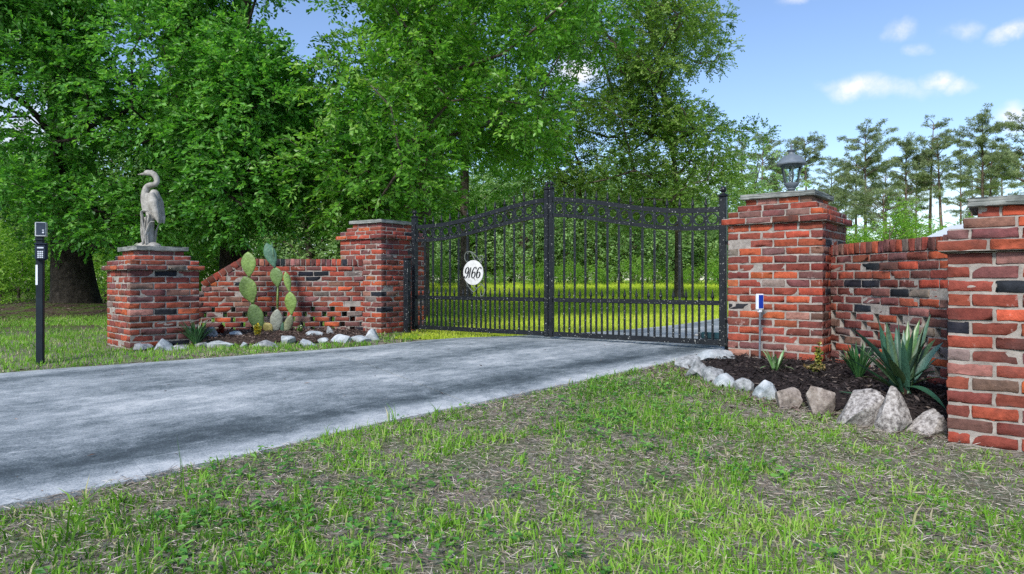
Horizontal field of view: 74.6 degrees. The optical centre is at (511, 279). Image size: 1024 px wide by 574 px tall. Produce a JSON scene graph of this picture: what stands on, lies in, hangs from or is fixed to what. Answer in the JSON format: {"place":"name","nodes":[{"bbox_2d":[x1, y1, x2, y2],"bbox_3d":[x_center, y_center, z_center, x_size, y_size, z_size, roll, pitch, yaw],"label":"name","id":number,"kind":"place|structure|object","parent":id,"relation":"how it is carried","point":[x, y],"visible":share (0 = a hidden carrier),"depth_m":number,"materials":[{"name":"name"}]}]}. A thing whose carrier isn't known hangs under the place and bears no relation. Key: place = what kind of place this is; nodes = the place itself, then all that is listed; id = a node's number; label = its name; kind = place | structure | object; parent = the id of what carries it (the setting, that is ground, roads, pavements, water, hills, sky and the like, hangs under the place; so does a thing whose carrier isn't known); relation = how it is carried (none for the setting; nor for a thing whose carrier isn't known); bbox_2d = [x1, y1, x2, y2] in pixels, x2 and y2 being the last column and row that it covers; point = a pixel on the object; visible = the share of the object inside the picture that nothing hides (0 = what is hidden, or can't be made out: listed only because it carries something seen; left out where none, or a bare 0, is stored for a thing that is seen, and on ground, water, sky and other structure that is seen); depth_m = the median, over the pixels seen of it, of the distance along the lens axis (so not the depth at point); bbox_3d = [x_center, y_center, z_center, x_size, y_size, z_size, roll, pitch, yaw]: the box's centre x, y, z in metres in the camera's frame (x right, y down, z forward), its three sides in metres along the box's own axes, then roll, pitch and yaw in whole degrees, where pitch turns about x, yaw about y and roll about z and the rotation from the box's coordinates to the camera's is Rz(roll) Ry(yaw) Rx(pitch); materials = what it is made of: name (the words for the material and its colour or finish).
{"place":"outdoors","nodes":[
{"label":"outdoors","id":0,"kind":"place"},
{"bbox_2d":[0,318,724,510],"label":"driveway","id":1,"kind":"structure","parent":0,"point":[130,420],"depth_m":4.49,"materials":[{"name":"grey asphalt"}]},
{"bbox_2d":[0,280,1023,573],"bbox_3d":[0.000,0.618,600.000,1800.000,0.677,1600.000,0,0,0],"label":"ground","id":2,"kind":"structure","parent":0,"point":[492,476],"depth_m":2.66,"materials":[{"name":"green plant"}]},
{"bbox_2d":[0,212,34,301],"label":"shrub","id":3,"kind":"object","parent":2,"relation":"on","point":[2,224],"visible":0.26,"depth_m":22.90,"materials":[{"name":"green plant"}]},
{"bbox_2d":[0,246,35,302],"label":"shrub","id":4,"kind":"object","parent":2,"relation":"on","point":[11,287],"visible":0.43,"depth_m":21.30,"materials":[{"name":"green plant"}]},
{"bbox_2d":[0,225,49,303],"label":"shrub","id":5,"kind":"object","parent":2,"relation":"on","point":[22,278],"visible":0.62,"depth_m":20.42,"materials":[{"name":"green plant"}]},
{"bbox_2d":[34,222,48,364],"bbox_3d":[-4.151,0.142,5.934,0.102,1.302,0.107,0,0,-17],"label":"keypad post","id":6,"kind":"object","parent":2,"relation":"on","point":[41,245],"visible":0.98,"depth_m":5.93,"materials":[{"name":"metal"}]},
{"bbox_2d":[28,207,125,300],"bbox_3d":[-13.956,-0.706,22.693,3.976,4.228,3.694,0,0,-28],"label":"shrub","id":7,"kind":"object","parent":2,"relation":"on","point":[104,297],"visible":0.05,"depth_m":22.65,"materials":[{"name":"green plant"}]},
{"bbox_2d":[34,116,149,287],"bbox_3d":[-18.802,-3.844,31.809,8.089,10.027,7.809,0,0,-23],"label":"broadleaf tree","id":8,"kind":"object","parent":2,"relation":"on","point":[124,159],"visible":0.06,"depth_m":31.26,"materials":[{"name":"green plant"}]},
{"bbox_2d":[92,221,128,301],"bbox_3d":[-12.191,-0.314,21.273,3.180,3.154,3.485,0,0,-17],"label":"shrub","id":9,"kind":"object","parent":2,"relation":"on","point":[100,266],"visible":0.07,"depth_m":20.49,"materials":[{"name":"green plant"}]},
{"bbox_2d":[0,0,245,303],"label":"evergreen oak","id":10,"kind":"object","parent":2,"relation":"on","point":[55,54],"visible":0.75,"depth_m":11.18,"materials":[{"name":"green plant"}]},
{"bbox_2d":[101,245,204,349],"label":"brick pillar","id":11,"kind":"structure","parent":2,"relation":"on","point":[153,295],"depth_m":7.06,"materials":[{"name":"brick"}]},
{"bbox_2d":[136,170,164,245],"bbox_3d":[-3.967,-0.778,7.343,0.294,0.849,0.206,0,0,0],"label":"heron statue","id":12,"kind":"object","parent":11,"relation":"on","point":[152,204],"visible":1,"depth_m":7.30,"materials":[{"name":"stone"}]},
{"bbox_2d":[173,318,215,344],"bbox_3d":[-3.381,0.549,7.149,0.494,0.318,0.448,0,0,0],"label":"daylily","id":13,"kind":"object","parent":2,"relation":"on","point":[193,335],"visible":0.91,"depth_m":7.11,"materials":[{"name":"green plant"}]},
{"bbox_2d":[154,228,253,290],"bbox_3d":[-9.001,-0.402,19.398,3.455,3.426,3.786,0,0,10],"label":"shrub","id":14,"kind":"object","parent":2,"relation":"on","point":[201,260],"visible":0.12,"depth_m":18.76,"materials":[{"name":"green plant"}]},
{"bbox_2d":[170,225,282,290],"bbox_3d":[-8.457,-0.436,19.239,3.580,3.024,3.048,0,0,-18],"label":"shrub","id":15,"kind":"object","parent":2,"relation":"on","point":[209,271],"visible":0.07,"depth_m":18.96,"materials":[{"name":"green plant"}]},
{"bbox_2d":[0,313,456,462],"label":"side lawn grass","id":16,"kind":"structure","parent":2,"relation":"on","point":[62,322],"depth_m":7.09,"materials":[{"name":"green plant"}]},
{"bbox_2d":[207,215,326,268],"bbox_3d":[-14.883,-4.196,40.009,9.304,10.245,8.157,0,0,-11],"label":"broadleaf tree","id":17,"kind":"object","parent":2,"relation":"on","point":[279,246],"visible":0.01,"depth_m":39.15,"materials":[{"name":"green plant"}]},
{"bbox_2d":[89,0,457,310],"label":"evergreen oak","id":18,"kind":"object","parent":2,"relation":"on","point":[239,91],"visible":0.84,"depth_m":10.52,"materials":[{"name":"green plant"}]},
{"bbox_2d":[199,258,363,330],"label":"brick wall","id":19,"kind":"structure","parent":2,"relation":"on","point":[322,286],"depth_m":8.84,"materials":[{"name":"red brick"}]},
{"bbox_2d":[185,327,379,344],"bbox_3d":[-2.847,0.668,8.113,2.354,0.068,1.703,0,0,-13],"label":"planting bed","id":20,"kind":"object","parent":2,"relation":"on","point":[242,340],"visible":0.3,"depth_m":7.61,"materials":[{"name":"brown wood"}]},
{"bbox_2d":[239,252,263,329],"bbox_3d":[-3.270,0.161,8.433,0.300,1.029,0.069,0,0,0],"label":"prickly pear","id":21,"kind":"object","parent":20,"relation":"on","point":[248,292],"visible":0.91,"depth_m":8.41,"materials":[{"name":"green plant"}]},
{"bbox_2d":[263,243,282,331],"bbox_3d":[-3.009,0.108,8.414,0.234,1.154,0.224,0,0,36],"label":"prickly pear","id":22,"kind":"object","parent":20,"relation":"on","point":[276,277],"visible":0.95,"depth_m":8.41,"materials":[{"name":"green plant"}]},
{"bbox_2d":[280,271,296,330],"bbox_3d":[-2.812,0.294,8.434,0.249,0.805,0.071,0,0,15],"label":"prickly pear","id":23,"kind":"object","parent":20,"relation":"on","point":[290,303],"visible":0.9,"depth_m":8.41,"materials":[{"name":"green plant"}]},
{"bbox_2d":[249,74,359,258],"bbox_3d":[-8.140,-3.580,26.361,7.399,9.500,7.664,0,0,19],"label":"broadleaf tree","id":24,"kind":"object","parent":2,"relation":"on","point":[308,245],"visible":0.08,"depth_m":26.05,"materials":[{"name":"green plant"}]},
{"bbox_2d":[254,68,444,258],"bbox_3d":[-6.531,-3.544,27.786,8.185,10.223,8.130,0,0,34],"label":"broadleaf tree","id":25,"kind":"object","parent":2,"relation":"on","point":[319,248],"visible":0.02,"depth_m":25.85,"materials":[{"name":"green plant"}]},
{"bbox_2d":[336,219,426,334],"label":"brick pillar","id":26,"kind":"structure","parent":2,"relation":"on","point":[381,247],"depth_m":8.93,"materials":[{"name":"brick"}]},
{"bbox_2d":[403,258,411,332],"bbox_3d":[-1.361,0.236,8.786,0.126,1.047,0.095,0,0,34],"label":"gate post","id":27,"kind":"object","parent":2,"relation":"on","point":[407,280],"visible":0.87,"depth_m":8.77,"materials":[{"name":"black metal"}]},
{"bbox_2d":[408,182,548,336],"bbox_3d":[-0.481,-0.243,8.422,2.214,1.806,0.108,0,0,34],"label":"gate leaf","id":28,"kind":"object","parent":27,"relation":"attached to","point":[466,232],"visible":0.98,"depth_m":8.36,"materials":[{"name":"black paint"}]},
{"bbox_2d":[463,251,484,296],"bbox_3d":[-0.473,-0.078,8.376,0.332,0.568,0.031,0,0,34],"label":"number sign","id":29,"kind":"object","parent":28,"relation":"attached to","point":[473,272],"visible":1,"depth_m":8.37,"materials":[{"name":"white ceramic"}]},
{"bbox_2d":[429,176,455,281],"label":"broadleaf tree","id":30,"kind":"object","parent":2,"relation":"on","point":[438,256],"visible":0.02,"depth_m":41.81,"materials":[{"name":"green plant"}]},
{"bbox_2d":[429,248,457,283],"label":"shrub","id":31,"kind":"object","parent":2,"relation":"on","point":[444,269],"visible":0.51,"depth_m":46.96,"materials":[{"name":"green plant"}]},
{"bbox_2d":[249,0,650,315],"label":"water oak","id":32,"kind":"object","parent":2,"relation":"on","point":[429,109],"visible":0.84,"depth_m":10.35,"materials":[{"name":"green plant"}]},
{"bbox_2d":[335,1,598,300],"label":"tall oak","id":33,"kind":"object","parent":2,"relation":"on","point":[464,204],"visible":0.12,"depth_m":21.16,"materials":[{"name":"green plant"}]},
{"bbox_2d":[429,167,518,282],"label":"broadleaf tree","id":34,"kind":"object","parent":2,"relation":"on","point":[471,238],"visible":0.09,"depth_m":56.39,"materials":[{"name":"green plant"}]},
{"bbox_2d":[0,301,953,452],"bbox_3d":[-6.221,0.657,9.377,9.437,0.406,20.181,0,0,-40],"label":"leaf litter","id":35,"kind":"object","parent":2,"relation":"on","point":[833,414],"visible":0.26,"depth_m":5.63,"materials":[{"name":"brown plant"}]},
{"bbox_2d":[435,169,529,282],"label":"broadleaf tree","id":36,"kind":"object","parent":2,"relation":"on","point":[482,245],"visible":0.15,"depth_m":55.75,"materials":[{"name":"green plant"}]},
{"bbox_2d":[434,152,537,282],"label":"broadleaf tree","id":37,"kind":"object","parent":2,"relation":"on","point":[471,249],"visible":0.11,"depth_m":56.04,"materials":[{"name":"green plant"}]},
{"bbox_2d":[0,347,1023,573],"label":"thatch","id":38,"kind":"object","parent":2,"relation":"on","point":[603,479],"visible":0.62,"depth_m":2.65,"materials":[{"name":"green plant"}]},
{"bbox_2d":[32,359,1001,573],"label":"clover","id":39,"kind":"object","parent":2,"relation":"on","point":[193,512],"visible":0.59,"depth_m":2.50,"materials":[{"name":"green plant"}]},
{"bbox_2d":[469,154,582,283],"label":"broadleaf tree","id":40,"kind":"object","parent":2,"relation":"on","point":[520,253],"visible":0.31,"depth_m":51.55,"materials":[{"name":"green plant"}]},
{"bbox_2d":[515,259,543,284],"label":"shrub","id":41,"kind":"object","parent":2,"relation":"on","point":[527,271],"visible":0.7,"depth_m":47.37,"materials":[{"name":"green plant"}]},
{"bbox_2d":[479,162,583,284],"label":"broadleaf tree","id":42,"kind":"object","parent":2,"relation":"on","point":[517,237],"visible":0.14,"depth_m":52.91,"materials":[{"name":"green plant"}]},
{"bbox_2d":[510,188,591,282],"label":"broadleaf tree","id":43,"kind":"object","parent":2,"relation":"on","point":[537,231],"visible":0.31,"depth_m":51.44,"materials":[{"name":"green plant"}]},
{"bbox_2d":[556,259,587,284],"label":"shrub","id":44,"kind":"object","parent":2,"relation":"on","point":[567,270],"visible":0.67,"depth_m":47.73,"materials":[{"name":"green plant"}]},
{"bbox_2d":[570,258,605,284],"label":"shrub","id":45,"kind":"object","parent":2,"relation":"on","point":[590,274],"visible":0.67,"depth_m":47.71,"materials":[{"name":"green plant"}]},
{"bbox_2d":[554,152,649,283],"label":"broadleaf tree","id":46,"kind":"object","parent":2,"relation":"on","point":[593,250],"visible":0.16,"depth_m":54.38,"materials":[{"name":"green plant"}]},
{"bbox_2d":[614,254,656,283],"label":"shrub","id":47,"kind":"object","parent":2,"relation":"on","point":[633,270],"visible":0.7,"depth_m":49.06,"materials":[{"name":"green plant"}]},
{"bbox_2d":[569,132,703,282],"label":"broadleaf tree","id":48,"kind":"object","parent":2,"relation":"on","point":[624,249],"visible":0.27,"depth_m":51.89,"materials":[{"name":"green plant"}]},
{"bbox_2d":[504,0,780,297],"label":"water oak","id":49,"kind":"object","parent":2,"relation":"on","point":[644,76],"visible":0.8,"depth_m":21.07,"materials":[{"name":"green plant"}]},
{"bbox_2d":[608,172,704,283],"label":"broadleaf tree","id":50,"kind":"object","parent":2,"relation":"on","point":[660,250],"visible":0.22,"depth_m":51.19,"materials":[{"name":"green plant"}]},
{"bbox_2d":[644,263,671,283],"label":"shrub","id":51,"kind":"object","parent":2,"relation":"on","point":[661,272],"visible":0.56,"depth_m":50.92,"materials":[{"name":"green plant"}]},
{"bbox_2d":[620,164,718,283],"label":"broadleaf tree","id":52,"kind":"object","parent":2,"relation":"on","point":[703,236],"visible":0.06,"depth_m":59.41,"materials":[{"name":"green plant"}]},
{"bbox_2d":[640,217,716,280],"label":"broadleaf tree","id":53,"kind":"object","parent":2,"relation":"on","point":[690,256],"visible":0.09,"depth_m":62.45,"materials":[{"name":"green plant"}]},
{"bbox_2d":[674,355,701,369],"bbox_3d":[1.509,0.716,5.684,0.250,0.158,0.180,0,0,36],"label":"rock","id":54,"kind":"object","parent":2,"relation":"on","point":[683,362],"visible":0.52,"depth_m":5.65,"materials":[{"name":"stone"}]},
{"bbox_2d":[686,360,705,378],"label":"rock","id":55,"kind":"object","parent":2,"relation":"on","point":[697,366],"visible":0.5,"depth_m":5.23,"materials":[{"name":"stone"}]},
{"bbox_2d":[670,162,732,283],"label":"broadleaf tree","id":56,"kind":"object","parent":2,"relation":"on","point":[701,257],"visible":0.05,"depth_m":63.45,"materials":[{"name":"green plant"}]},
{"bbox_2d":[697,258,718,284],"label":"shrub","id":57,"kind":"object","parent":2,"relation":"on","point":[714,272],"visible":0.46,"depth_m":46.22,"materials":[{"name":"green plant"}]},
{"bbox_2d":[701,366,723,383],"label":"rock","id":58,"kind":"object","parent":2,"relation":"on","point":[708,373],"visible":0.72,"depth_m":5.06,"materials":[{"name":"stone"}]},
{"bbox_2d":[713,373,734,386],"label":"rock","id":59,"kind":"object","parent":2,"relation":"on","point":[721,378],"visible":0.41,"depth_m":4.92,"materials":[{"name":"white stone"}]},
{"bbox_2d":[733,378,754,391],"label":"rock","id":60,"kind":"object","parent":2,"relation":"on","point":[747,384],"visible":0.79,"depth_m":4.73,"materials":[{"name":"stone"}]},
{"bbox_2d":[727,140,764,196],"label":"pine tree","id":61,"kind":"object","parent":2,"relation":"on","point":[743,147],"visible":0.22,"depth_m":83.31,"materials":[{"name":"green plant"}]},
{"bbox_2d":[690,137,814,266],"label":"broadleaf tree","id":62,"kind":"object","parent":2,"relation":"on","point":[762,187],"visible":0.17,"depth_m":51.49,"materials":[{"name":"green plant"}]},
{"bbox_2d":[742,131,782,191],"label":"pine tree","id":63,"kind":"object","parent":2,"relation":"on","point":[771,141],"visible":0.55,"depth_m":77.61,"materials":[{"name":"green plant"}]},
{"bbox_2d":[752,380,776,399],"bbox_3d":[1.704,0.760,4.511,0.149,0.174,0.119,0,0,0],"label":"rock","id":64,"kind":"object","parent":2,"relation":"on","point":[764,388],"visible":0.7,"depth_m":4.48,"materials":[{"name":"white stone"}]},
{"bbox_2d":[761,152,783,192],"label":"pine tree","id":65,"kind":"object","parent":2,"relation":"on","point":[775,179],"visible":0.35,"depth_m":81.94,"materials":[{"name":"green plant"}]},
{"bbox_2d":[721,189,852,360],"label":"brick pillar","id":66,"kind":"structure","parent":2,"relation":"on","point":[779,249],"depth_m":5.70,"materials":[{"name":"brick"}]},
{"bbox_2d":[548,181,728,346],"bbox_3d":[1.315,-0.243,7.227,2.149,1.806,0.108,0,0,34],"label":"gate leaf","id":67,"kind":"object","parent":66,"relation":"attached to","point":[722,210],"visible":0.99,"depth_m":7.17,"materials":[{"name":"black paint"}]},
{"bbox_2d":[776,143,806,190],"bbox_3d":[2.505,-0.990,6.025,0.252,0.474,0.252,0,0,0],"label":"post lantern","id":68,"kind":"object","parent":66,"relation":"on","point":[791,164],"visible":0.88,"depth_m":5.97,"materials":[{"name":"grey metal"}]},
{"bbox_2d":[775,387,802,408],"bbox_3d":[1.747,0.767,4.266,0.153,0.175,0.122,0,0,0],"label":"rock","id":69,"kind":"object","parent":2,"relation":"on","point":[789,397],"visible":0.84,"depth_m":4.22,"materials":[{"name":"brown stone"}]},
{"bbox_2d":[774,131,827,189],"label":"pine tree","id":70,"kind":"object","parent":2,"relation":"on","point":[814,158],"visible":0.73,"depth_m":79.68,"materials":[{"name":"green plant"}]},
{"bbox_2d":[688,353,947,421],"bbox_3d":[2.275,0.726,5.060,1.360,0.164,2.625,0,0,-18],"label":"mulch bed","id":71,"kind":"object","parent":2,"relation":"on","point":[838,394],"visible":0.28,"depth_m":4.67,"materials":[{"name":"brown wood"}]},
{"bbox_2d":[696,349,735,360],"bbox_3d":[1.725,0.644,5.713,0.326,0.116,0.249,0,0,-17],"label":"rock","id":72,"kind":"object","parent":71,"relation":"on","point":[707,354],"visible":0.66,"depth_m":5.63,"materials":[{"name":"white stone"}]},
{"bbox_2d":[756,294,763,357],"bbox_3d":[2.072,0.418,5.619,0.060,0.604,0.034,0,0,-18],"label":"small sign on stake","id":73,"kind":"object","parent":71,"relation":"on","point":[759,303],"visible":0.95,"depth_m":5.61,"materials":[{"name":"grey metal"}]},
{"bbox_2d":[761,349,800,370],"bbox_3d":[2.002,0.603,4.999,0.293,0.174,0.180,0,0,22],"label":"spiderwort","id":74,"kind":"object","parent":71,"relation":"on","point":[775,365],"visible":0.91,"depth_m":5.00,"materials":[{"name":"green plant"}]},
{"bbox_2d":[834,342,881,377],"bbox_3d":[2.437,0.555,4.701,0.366,0.293,0.360,0,0,0],"label":"daylily","id":75,"kind":"object","parent":71,"relation":"on","point":[857,370],"visible":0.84,"depth_m":4.69,"materials":[{"name":"green plant"}]},
{"bbox_2d":[839,316,945,408],"bbox_3d":[2.322,0.485,4.130,0.804,0.539,0.500,0,0,0],"label":"yucca","id":76,"kind":"object","parent":71,"relation":"on","point":[906,359],"visible":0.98,"depth_m":4.13,"materials":[{"name":"green plant"}]},
{"bbox_2d":[806,386,835,413],"bbox_3d":[1.889,0.757,4.114,0.167,0.228,0.116,0,0,26],"label":"rock","id":77,"kind":"object","parent":2,"relation":"on","point":[821,400],"visible":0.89,"depth_m":4.07,"materials":[{"name":"brown stone"}]},
{"bbox_2d":[807,161,853,209],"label":"pine tree","id":78,"kind":"object","parent":2,"relation":"on","point":[827,175],"visible":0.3,"depth_m":99.79,"materials":[{"name":"green plant"}]},
{"bbox_2d":[825,151,889,231],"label":"pine tree","id":79,"kind":"object","parent":2,"relation":"on","point":[839,201],"visible":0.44,"depth_m":83.47,"materials":[{"name":"green plant"}]},
{"bbox_2d":[836,388,884,426],"bbox_3d":[1.964,0.752,3.806,0.284,0.274,0.199,0,0,0],"label":"rock","id":80,"kind":"object","parent":2,"relation":"on","point":[862,407],"visible":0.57,"depth_m":3.75,"materials":[{"name":"stone"}]},
{"bbox_2d":[827,117,905,233],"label":"pine tree","id":81,"kind":"object","parent":2,"relation":"on","point":[849,166],"visible":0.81,"depth_m":75.66,"materials":[{"name":"green plant"}]},
{"bbox_2d":[846,221,887,243],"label":"young tree","id":82,"kind":"object","parent":2,"relation":"on","point":[856,238],"visible":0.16,"depth_m":50.61,"materials":[{"name":"green plant"}]},
{"bbox_2d":[841,185,926,240],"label":"young tree","id":83,"kind":"object","parent":2,"relation":"on","point":[877,193],"visible":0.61,"depth_m":72.00,"materials":[{"name":"green plant"}]},
{"bbox_2d":[867,160,909,234],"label":"pine tree","id":84,"kind":"object","parent":2,"relation":"on","point":[886,208],"visible":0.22,"depth_m":101.98,"materials":[{"name":"green plant"}]},
{"bbox_2d":[830,234,947,387],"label":"brick wall","id":85,"kind":"structure","parent":2,"relation":"on","point":[890,282],"depth_m":4.99,"materials":[{"name":"red brick"}]},
{"bbox_2d":[847,196,935,242],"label":"young tree","id":86,"kind":"object","parent":2,"relation":"on","point":[899,220],"visible":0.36,"depth_m":51.48,"materials":[{"name":"green plant"}]},
{"bbox_2d":[874,386,911,432],"bbox_3d":[2.079,0.740,3.653,0.189,0.326,0.132,0,0,0],"label":"rock","id":87,"kind":"object","parent":2,"relation":"on","point":[893,412],"visible":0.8,"depth_m":3.63,"materials":[{"name":"stone"}]},
{"bbox_2d":[870,135,940,217],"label":"pine tree","id":88,"kind":"object","parent":2,"relation":"on","point":[909,145],"visible":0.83,"depth_m":77.14,"materials":[{"name":"green plant"}]},
{"bbox_2d":[869,197,946,240],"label":"young tree","id":89,"kind":"object","parent":2,"relation":"on","point":[910,216],"visible":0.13,"depth_m":54.55,"materials":[{"name":"green plant"}]},
{"bbox_2d":[869,215,946,239],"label":"young tree","id":90,"kind":"object","parent":2,"relation":"on","point":[911,232],"visible":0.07,"depth_m":53.26,"materials":[{"name":"green plant"}]},
{"bbox_2d":[893,169,937,230],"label":"pine tree","id":91,"kind":"object","parent":2,"relation":"on","point":[920,201],"visible":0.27,"depth_m":97.83,"materials":[{"name":"green plant"}]},
{"bbox_2d":[906,408,947,435],"bbox_3d":[2.227,0.783,3.615,0.197,0.174,0.137,0,0,37],"label":"rock","id":92,"kind":"object","parent":2,"relation":"on","point":[932,421],"visible":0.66,"depth_m":3.59,"materials":[{"name":"stone"}]},
{"bbox_2d":[903,113,955,234],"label":"pine tree","id":93,"kind":"object","parent":2,"relation":"on","point":[937,126],"visible":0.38,"depth_m":79.60,"materials":[{"name":"green plant"}]},
{"bbox_2d":[908,135,967,228],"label":"pine tree","id":94,"kind":"object","parent":2,"relation":"on","point":[938,184],"visible":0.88,"depth_m":76.00,"materials":[{"name":"green plant"}]},
{"bbox_2d":[935,156,980,224],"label":"pine tree","id":95,"kind":"object","parent":2,"relation":"on","point":[946,199],"visible":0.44,"depth_m":103.96,"materials":[{"name":"green plant"}]},
{"bbox_2d":[943,166,999,218],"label":"pine tree","id":96,"kind":"object","parent":2,"relation":"on","point":[963,199],"visible":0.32,"depth_m":95.74,"materials":[{"name":"green plant"}]},
{"bbox_2d":[936,194,1023,451],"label":"brick pillar","id":97,"kind":"structure","parent":2,"relation":"on","point":[983,251],"depth_m":3.32,"materials":[{"name":"brick"}]},
{"bbox_2d":[946,102,1023,196],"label":"pine tree","id":98,"kind":"object","parent":2,"relation":"on","point":[981,141],"visible":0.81,"depth_m":73.48,"materials":[{"name":"green plant"}]},
{"bbox_2d":[970,141,1022,196],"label":"pine tree","id":99,"kind":"object","parent":2,"relation":"on","point":[994,192],"visible":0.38,"depth_m":85.56,"materials":[{"name":"green plant"}]},
{"bbox_2d":[984,109,1023,192],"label":"pine tree","id":100,"kind":"object","parent":2,"relation":"on","point":[1009,156],"visible":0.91,"depth_m":69.74,"materials":[{"name":"green plant"}]},
{"bbox_2d":[0,0,1023,279],"label":"sky","id":101,"kind":"structure","parent":0,"point":[826,67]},
{"bbox_2d":[395,282,718,339],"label":"field grass","id":102,"kind":"structure","parent":0,"point":[637,286],"depth_m":16.45,"materials":[{"name":"green plant"}]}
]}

